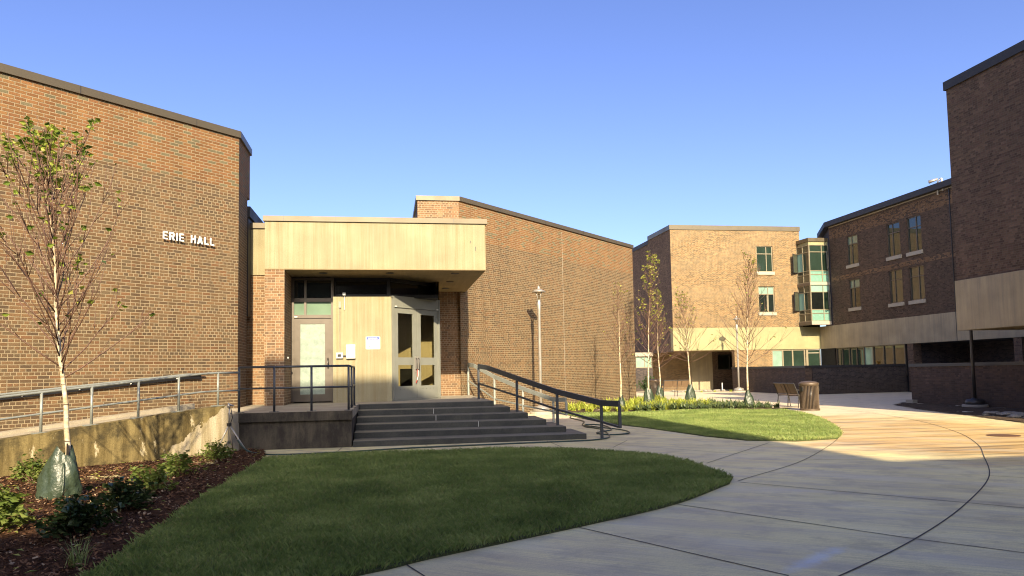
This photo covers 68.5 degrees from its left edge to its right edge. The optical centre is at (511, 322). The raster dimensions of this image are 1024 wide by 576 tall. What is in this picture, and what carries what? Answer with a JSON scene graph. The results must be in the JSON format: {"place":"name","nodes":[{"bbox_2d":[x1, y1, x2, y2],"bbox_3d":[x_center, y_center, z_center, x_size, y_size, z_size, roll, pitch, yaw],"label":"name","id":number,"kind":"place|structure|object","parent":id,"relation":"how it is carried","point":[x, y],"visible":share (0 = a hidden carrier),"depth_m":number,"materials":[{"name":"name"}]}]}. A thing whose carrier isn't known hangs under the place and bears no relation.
{"place":"outdoors","nodes":[
{"label":"outdoors","id":0,"kind":"place"},
{"bbox_2d":[69,446,732,575],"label":"grass","id":1,"kind":"structure","parent":0,"point":[305,492],"depth_m":7.98,"materials":[{"name":"green plant"}]},
{"bbox_2d":[0,0,1023,364],"label":"sky","id":2,"kind":"structure","parent":0,"point":[626,121],"materials":[{"name":"blue"}]},
{"bbox_2d":[80,389,1023,575],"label":"pavement","id":3,"kind":"structure","parent":0,"point":[895,457],"depth_m":7.66,"materials":[{"name":"concrete"}]},
{"bbox_2d":[0,403,248,476],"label":"access ramp","id":4,"kind":"structure","parent":3,"relation":"on","point":[152,434],"depth_m":13.16,"materials":[{"name":"concrete"}]},
{"bbox_2d":[0,371,239,433],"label":"ramp railing","id":5,"kind":"object","parent":4,"relation":"on","point":[91,406],"visible":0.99,"depth_m":12.90,"materials":[{"name":"grey metal"}]},
{"bbox_2d":[0,448,266,575],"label":"mulch bed","id":6,"kind":"object","parent":3,"relation":"on","point":[21,570],"visible":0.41,"depth_m":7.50,"materials":[{"name":"brown wood"}]},
{"bbox_2d":[0,483,35,532],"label":"shrub","id":7,"kind":"object","parent":6,"relation":"on","point":[12,510],"visible":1,"depth_m":7.20,"materials":[{"name":"green plant"}]},
{"bbox_2d":[9,449,46,483],"bbox_3d":[-6.790,2.031,10.649,0.632,0.477,0.695,0,-4,-9],"label":"shrub","id":8,"kind":"object","parent":6,"relation":"on","point":[33,467],"visible":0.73,"depth_m":10.61,"materials":[{"name":"green plant"}]},
{"bbox_2d":[35,443,82,499],"bbox_3d":[-5.559,1.833,9.249,0.509,0.695,0.400,0,-4,-9],"label":"watering bag","id":9,"kind":"object","parent":6,"relation":"on","point":[59,474],"visible":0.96,"depth_m":9.15,"materials":[{"name":"plastic"}]},
{"bbox_2d":[59,536,93,567],"bbox_3d":[-3.315,1.750,5.809,0.331,0.240,0.392,-3,-4,22],"label":"grass tuft","id":10,"kind":"object","parent":6,"relation":"on","point":[80,558],"visible":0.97,"depth_m":5.77,"materials":[{"name":"green plant"}]},
{"bbox_2d":[30,486,123,538],"bbox_3d":[-3.971,1.738,6.871,0.692,0.468,0.773,0,-4,-9],"label":"shrub","id":11,"kind":"object","parent":6,"relation":"on","point":[76,516],"visible":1,"depth_m":6.85,"materials":[{"name":"green plant"}]},
{"bbox_2d":[0,104,154,454],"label":"birch tree","id":12,"kind":"object","parent":6,"relation":"on","point":[45,142],"visible":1,"depth_m":9.34,"materials":[{"name":"green plant"}]},
{"bbox_2d":[90,476,157,511],"bbox_3d":[-4.200,1.867,8.175,0.720,0.394,0.710,-2,-4,19],"label":"shrub","id":13,"kind":"object","parent":6,"relation":"on","point":[126,495],"visible":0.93,"depth_m":8.13,"materials":[{"name":"green plant"}]},
{"bbox_2d":[7,449,257,572],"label":"fallen leaves","id":14,"kind":"object","parent":6,"relation":"on","point":[102,503],"visible":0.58,"depth_m":8.47,"materials":[{"name":"brown plant"}]},
{"bbox_2d":[122,465,178,491],"bbox_3d":[-4.604,1.984,9.604,0.766,0.368,0.566,-4,-5,39],"label":"shrub","id":15,"kind":"object","parent":6,"relation":"on","point":[157,477],"visible":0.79,"depth_m":9.54,"materials":[{"name":"green plant"}]},
{"bbox_2d":[156,449,207,477],"bbox_3d":[-4.965,2.069,11.120,0.618,0.421,0.777,-4,-5,36],"label":"shrub","id":16,"kind":"object","parent":6,"relation":"on","point":[175,464],"visible":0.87,"depth_m":11.02,"materials":[{"name":"green plant"}]},
{"bbox_2d":[192,438,236,460],"bbox_3d":[-5.139,2.209,13.131,0.656,0.394,0.654,-2,-4,12],"label":"shrub","id":17,"kind":"object","parent":6,"relation":"on","point":[215,452],"visible":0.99,"depth_m":13.04,"materials":[{"name":"green plant"}]},
{"bbox_2d":[220,403,246,451],"bbox_3d":[-5.300,2.005,14.311,0.641,0.967,0.392,0,-4,-9],"label":"sprinkler tripod","id":18,"kind":"object","parent":6,"relation":"on","point":[229,425],"visible":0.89,"depth_m":14.17,"materials":[{"name":"metal"}]},
{"bbox_2d":[0,63,635,431],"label":"brick hall","id":19,"kind":"structure","parent":3,"relation":"on","point":[440,295],"depth_m":18.68,"materials":[{"name":"brick"}]},
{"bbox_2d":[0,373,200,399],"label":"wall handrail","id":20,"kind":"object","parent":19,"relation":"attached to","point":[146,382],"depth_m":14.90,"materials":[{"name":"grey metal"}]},
{"bbox_2d":[163,231,213,245],"bbox_3d":[-7.149,-1.860,16.673,0.020,0.175,1.217,-4,-5,36],"label":"wall lettering","id":21,"kind":"object","parent":19,"relation":"attached to","point":[194,239],"depth_m":16.52},
{"bbox_2d":[294,318,330,401],"bbox_3d":[-5.310,0.990,20.037,0.960,2.220,0.154,0,-4,-9],"label":"single door","id":22,"kind":"structure","parent":19,"relation":"in","point":[312,336],"depth_m":20.08,"materials":[{"name":"beige glass"}]},
{"bbox_2d":[336,353,345,357],"bbox_3d":[-4.514,0.870,19.879,0.260,0.150,0.076,0,-4,-9],"label":"card reader","id":23,"kind":"object","parent":19,"relation":"attached to","point":[339,355],"visible":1,"depth_m":19.84,"materials":[{"name":"white paint"}]},
{"bbox_2d":[346,345,354,358],"bbox_3d":[-4.267,0.768,19.916,0.240,0.370,0.098,0,-4,-9],"label":"intercom box","id":24,"kind":"object","parent":19,"relation":"attached to","point":[350,351],"visible":1,"depth_m":19.88,"materials":[{"name":"white paint"}]},
{"bbox_2d":[366,336,379,348],"bbox_3d":[-3.706,0.543,20.067,0.380,0.340,0.015,0,-4,-9],"label":"notice sign","id":25,"kind":"object","parent":19,"relation":"attached to","point":[372,342],"visible":1,"depth_m":20.06,"materials":[{"name":"white paper"}]},
{"bbox_2d":[395,308,417,399],"bbox_3d":[-2.897,0.845,20.537,0.107,2.470,0.890,-4,-5,36],"label":"door leaf","id":26,"kind":"structure","parent":19,"relation":"in","point":[401,392],"depth_m":20.60,"materials":[{"name":"beige metal"}]},
{"bbox_2d":[416,309,438,397],"bbox_3d":[-2.372,0.884,21.267,0.107,2.470,0.890,-4,-5,36],"label":"door leaf","id":27,"kind":"structure","parent":19,"relation":"in","point":[423,391],"depth_m":21.25,"materials":[{"name":"beige metal"}]},
{"bbox_2d":[230,395,586,449],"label":"entrance steps","id":28,"kind":"structure","parent":3,"relation":"on","point":[458,419],"depth_m":16.21,"materials":[{"name":"concrete"}]},
{"bbox_2d":[234,365,357,412],"bbox_3d":[-4.600,1.417,16.434,2.340,0.933,2.460,0,-4,-9],"label":"landing railing","id":29,"kind":"object","parent":28,"relation":"on","point":[351,376],"visible":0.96,"depth_m":15.31,"materials":[{"name":"black metal"}]},
{"bbox_2d":[467,363,567,421],"bbox_3d":[0.029,2.077,22.891,0.173,1.800,4.251,3,-5,-45],"label":"step railing","id":30,"kind":"object","parent":28,"relation":"on","point":[525,389],"visible":0.84,"depth_m":22.70,"materials":[{"name":"metal"}]},
{"bbox_2d":[477,364,621,437],"bbox_3d":[0.553,1.792,18.074,0.358,1.710,5.978,1,-5,-32],"label":"step railing","id":31,"kind":"object","parent":28,"relation":"on","point":[583,398],"visible":0.92,"depth_m":17.14,"materials":[{"name":"black metal"}]},
{"bbox_2d":[237,413,629,454],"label":"walkway","id":32,"kind":"structure","parent":3,"relation":"on","point":[584,425],"depth_m":15.23,"materials":[{"name":"grey concrete"}]},
{"bbox_2d":[530,286,551,414],"bbox_3d":[0.976,0.941,26.406,0.800,4.500,0.800,0,-4,-9],"label":"street lamp","id":33,"kind":"object","parent":3,"relation":"on","point":[537,411],"visible":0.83,"depth_m":26.34,"materials":[{"name":"metal"}]},
{"bbox_2d":[636,375,653,390],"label":"shrub","id":34,"kind":"object","parent":3,"relation":"on","point":[645,382],"visible":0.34,"depth_m":49.05,"materials":[{"name":"green plant"}]},
{"bbox_2d":[555,400,783,412],"bbox_3d":[4.724,3.553,33.064,8.250,0.058,14.850,0,-4,-9],"label":"planting bed","id":35,"kind":"object","parent":3,"relation":"on","point":[595,410],"visible":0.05,"depth_m":27.00,"materials":[{"name":"soil"}]},
{"bbox_2d":[603,406,612,411],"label":"sedge clump","id":36,"kind":"object","parent":35,"relation":"on","point":[607,409],"visible":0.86,"depth_m":26.46,"materials":[{"name":"yellow plant"}]},
{"bbox_2d":[601,281,639,396],"bbox_3d":[4.069,0.809,28.103,1.200,4.879,1.664,-4,-5,40],"label":"birch tree","id":37,"kind":"object","parent":35,"relation":"on","point":[619,332],"visible":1,"depth_m":27.96,"materials":[{"name":"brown plant"}]},
{"bbox_2d":[618,396,625,409],"bbox_3d":[4.028,2.957,27.829,0.322,0.581,0.282,-2,-4,20],"label":"watering bag","id":38,"kind":"object","parent":35,"relation":"on","point":[621,400],"visible":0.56,"depth_m":27.77,"materials":[{"name":"plastic"}]},
{"bbox_2d":[621,404,630,411],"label":"sedge clump","id":39,"kind":"object","parent":35,"relation":"on","point":[625,409],"visible":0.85,"depth_m":26.36,"materials":[{"name":"yellow plant"}]},
{"bbox_2d":[643,386,654,402],"bbox_3d":[5.661,3.019,31.093,0.523,0.832,0.411,0,-4,-9],"label":"watering bag","id":40,"kind":"object","parent":35,"relation":"on","point":[648,396],"visible":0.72,"depth_m":31.00,"materials":[{"name":"plastic"}]},
{"bbox_2d":[626,251,675,388],"bbox_3d":[5.622,0.189,31.279,2.306,6.485,2.142,-2,-4,18],"label":"birch tree","id":41,"kind":"object","parent":35,"relation":"on","point":[648,266],"visible":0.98,"depth_m":31.33,"materials":[{"name":"green plant"}]},
{"bbox_2d":[656,385,663,398],"bbox_3d":[7.011,3.322,35.653,0.443,0.787,0.332,0,-4,-9],"label":"watering bag","id":42,"kind":"object","parent":35,"relation":"on","point":[659,390],"visible":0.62,"depth_m":35.59,"materials":[{"name":"plastic"}]},
{"bbox_2d":[655,401,664,410],"bbox_3d":[5.216,2.943,26.715,0.902,0.356,0.617,1,-4,-31],"label":"dark groundcover plant","id":43,"kind":"object","parent":35,"relation":"on","point":[660,407],"visible":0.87,"depth_m":26.60,"materials":[{"name":"green plant"}]},
{"bbox_2d":[638,287,683,387],"bbox_3d":[7.142,1.008,35.741,2.480,5.393,2.445,0,-4,-9],"label":"birch tree","id":44,"kind":"object","parent":35,"relation":"on","point":[663,319],"visible":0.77,"depth_m":35.81,"materials":[{"name":"green plant"}]},
{"bbox_2d":[712,403,720,408],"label":"dark groundcover plant","id":45,"kind":"object","parent":35,"relation":"on","point":[716,405],"visible":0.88,"depth_m":27.14,"materials":[{"name":"green plant"}]},
{"bbox_2d":[728,402,737,408],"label":"dark groundcover plant","id":46,"kind":"object","parent":35,"relation":"on","point":[731,405],"visible":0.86,"depth_m":27.06,"materials":[{"name":"green plant"}]},
{"bbox_2d":[743,389,754,407],"bbox_3d":[8.734,2.793,27.669,0.472,0.718,0.358,0,-4,-9],"label":"watering bag","id":47,"kind":"object","parent":35,"relation":"on","point":[748,397],"visible":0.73,"depth_m":27.58,"materials":[{"name":"plastic"}]},
{"bbox_2d":[716,250,793,389],"bbox_3d":[8.976,0.197,27.790,2.781,5.886,2.943,-2,-4,15],"label":"birch tree","id":48,"kind":"object","parent":35,"relation":"on","point":[747,313],"visible":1,"depth_m":27.83,"materials":[{"name":"brown plant"}]},
{"bbox_2d":[772,400,781,407],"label":"dark groundcover plant","id":49,"kind":"object","parent":35,"relation":"on","point":[776,405],"visible":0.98,"depth_m":27.13,"materials":[{"name":"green plant"}]},
{"bbox_2d":[661,380,691,395],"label":"bench","id":50,"kind":"object","parent":3,"relation":"on","point":[674,383],"visible":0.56,"depth_m":40.99,"materials":[{"name":"wood"}]},
{"bbox_2d":[338,407,1023,575],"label":"pavement joints","id":51,"kind":"object","parent":3,"relation":"on","point":[830,526],"visible":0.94,"depth_m":7.14,"materials":[{"name":"grey concrete"}]},
{"bbox_2d":[651,287,724,385],"bbox_3d":[8.204,0.969,35.474,2.326,5.397,3.303,1,-5,-33],"label":"birch tree","id":52,"kind":"object","parent":3,"relation":"on","point":[684,312],"visible":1,"depth_m":35.61,"materials":[{"name":"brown plant"}]},
{"bbox_2d":[685,384,695,399],"bbox_3d":[8.397,3.262,35.467,0.524,0.832,0.406,0,-4,-9],"label":"watering bag","id":53,"kind":"object","parent":52,"relation":"on","point":[690,392],"visible":0.88,"depth_m":35.36,"materials":[{"name":"plastic"}]},
{"bbox_2d":[732,316,745,391],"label":"street lamp","id":54,"kind":"object","parent":3,"relation":"on","point":[738,389],"visible":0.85,"depth_m":46.59,"materials":[{"name":"metal"}]},
{"bbox_2d":[731,365,811,393],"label":"wall","id":55,"kind":"structure","parent":3,"relation":"on","point":[762,379],"depth_m":44.01,"materials":[{"name":"brick"}]},
{"bbox_2d":[773,383,799,407],"bbox_3d":[10.394,2.680,27.935,0.702,0.902,1.536,0,-4,-8],"label":"bench","id":56,"kind":"object","parent":3,"relation":"on","point":[789,389],"visible":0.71,"depth_m":27.89,"materials":[{"name":"wood"}]},
{"bbox_2d":[798,381,819,410],"bbox_3d":[10.074,2.475,25.512,0.660,0.995,0.660,0,-4,-9],"label":"trash can","id":57,"kind":"object","parent":3,"relation":"on","point":[809,394],"visible":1,"depth_m":25.27,"materials":[{"name":"brown metal"}]},
{"bbox_2d":[632,178,1023,391],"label":"residence hall","id":58,"kind":"structure","parent":3,"relation":"on","point":[872,284],"depth_m":48.71,"materials":[{"name":"brick"}]},
{"bbox_2d":[718,354,731,369],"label":"recess window","id":59,"kind":"structure","parent":58,"relation":"in","point":[724,361],"depth_m":52.99,"materials":[{"name":"black glass"}]},
{"bbox_2d":[756,246,774,274],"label":"window","id":60,"kind":"structure","parent":58,"relation":"in","point":[764,253],"depth_m":49.86,"materials":[{"name":"green glass"}]},
{"bbox_2d":[758,286,776,315],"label":"window","id":61,"kind":"structure","parent":58,"relation":"in","point":[768,299],"depth_m":49.69,"materials":[{"name":"white glass"}]},
{"bbox_2d":[772,349,808,365],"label":"ribbon window","id":62,"kind":"structure","parent":58,"relation":"in","point":[779,357],"depth_m":49.66,"materials":[{"name":"green glass"}]},
{"bbox_2d":[792,238,831,326],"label":"bay window","id":63,"kind":"structure","parent":58,"relation":"in","point":[812,300],"depth_m":48.99,"materials":[{"name":"green glass"}]},
{"bbox_2d":[805,349,820,365],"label":"window","id":64,"kind":"structure","parent":58,"relation":"in","point":[813,354],"depth_m":49.97,"materials":[{"name":"glass"}]},
{"bbox_2d":[846,234,858,268],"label":"window","id":65,"kind":"structure","parent":58,"relation":"in","point":[852,243],"depth_m":46.65,"materials":[{"name":"glass"}]},
{"bbox_2d":[848,278,861,311],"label":"window","id":66,"kind":"structure","parent":58,"relation":"in","point":[854,284],"depth_m":46.45,"materials":[{"name":"brown metal"}]},
{"bbox_2d":[836,344,907,375],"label":"ribbon window","id":67,"kind":"structure","parent":58,"relation":"in","point":[897,353],"depth_m":44.68,"materials":[{"name":"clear glass"}]},
{"bbox_2d":[886,221,901,260],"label":"window","id":68,"kind":"structure","parent":58,"relation":"in","point":[893,232],"depth_m":42.85,"materials":[{"name":"glass"}]},
{"bbox_2d":[888,269,904,306],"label":"window","id":69,"kind":"structure","parent":58,"relation":"in","point":[896,284],"depth_m":42.70,"materials":[{"name":"brown glass"}]},
{"bbox_2d":[906,215,922,256],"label":"window","id":70,"kind":"structure","parent":58,"relation":"in","point":[913,223],"depth_m":41.21,"materials":[{"name":"brown glass"}]},
{"bbox_2d":[908,265,925,304],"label":"window","id":71,"kind":"structure","parent":58,"relation":"in","point":[917,286],"depth_m":41.01,"materials":[{"name":"glass"}]},
{"bbox_2d":[928,178,943,194],"bbox_3d":[22.076,-7.093,39.172,0.732,0.878,0.316,-4,-5,42],"label":"security camera","id":72,"kind":"object","parent":58,"relation":"attached to","point":[933,180],"visible":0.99,"depth_m":39.19,"materials":[{"name":"white paint"}]},
{"bbox_2d":[812,364,907,393],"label":"wall","id":73,"kind":"structure","parent":3,"relation":"on","point":[848,379],"depth_m":41.06,"materials":[{"name":"black brick"}]},
{"bbox_2d":[906,399,916,402],"bbox_3d":[15.502,3.054,29.159,0.250,0.130,0.400,0,-4,-9],"label":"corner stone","id":74,"kind":"object","parent":3,"relation":"on","point":[911,401],"visible":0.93,"depth_m":29.01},
{"bbox_2d":[895,402,1023,422],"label":"soil bed","id":75,"kind":"object","parent":3,"relation":"on","point":[956,409],"visible":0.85,"depth_m":23.92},
{"bbox_2d":[962,330,988,406],"bbox_3d":[15.759,0.646,25.814,0.800,4.480,0.800,0,-4,-9],"label":"street lamp","id":76,"kind":"object","parent":75,"relation":"on","point":[974,401],"visible":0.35,"depth_m":25.68,"materials":[{"name":"metal"}]},
{"bbox_2d":[909,361,1023,407],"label":"wall","id":77,"kind":"structure","parent":3,"relation":"on","point":[999,384],"depth_m":26.46,"materials":[{"name":"brick"}]},
{"bbox_2d":[943,40,1023,330],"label":"overhanging block","id":78,"kind":"structure","parent":3,"relation":"on","point":[985,106],"depth_m":23.42,"materials":[{"name":"brick"}]},
{"bbox_2d":[987,434,1020,436],"bbox_3d":[9.946,2.283,15.234,0.600,0.006,0.600,0,-4,-9],"label":"drain cover","id":79,"kind":"object","parent":3,"relation":"on","point":[1005,435],"visible":1,"depth_m":15.18,"materials":[{"name":"grey metal"}]},
{"bbox_2d":[635,352,652,391],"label":"garden wing","id":80,"kind":"structure","parent":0,"point":[641,368],"depth_m":52.10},
{"bbox_2d":[636,356,651,367],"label":"window","id":81,"kind":"structure","parent":80,"relation":"in","point":[640,363],"depth_m":52.18,"materials":[{"name":"white glass"}]},
{"bbox_2d":[649,379,659,396],"bbox_3d":[7.538,3.473,39.805,0.660,0.995,0.660,0,-4,-9],"label":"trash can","id":82,"kind":"object","parent":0,"point":[654,383],"visible":0.47,"depth_m":39.55,"materials":[{"name":"metal"}]},
{"bbox_2d":[568,408,843,441],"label":"grass","id":83,"kind":"structure","parent":0,"point":[748,426],"depth_m":19.70,"materials":[{"name":"green plant"}]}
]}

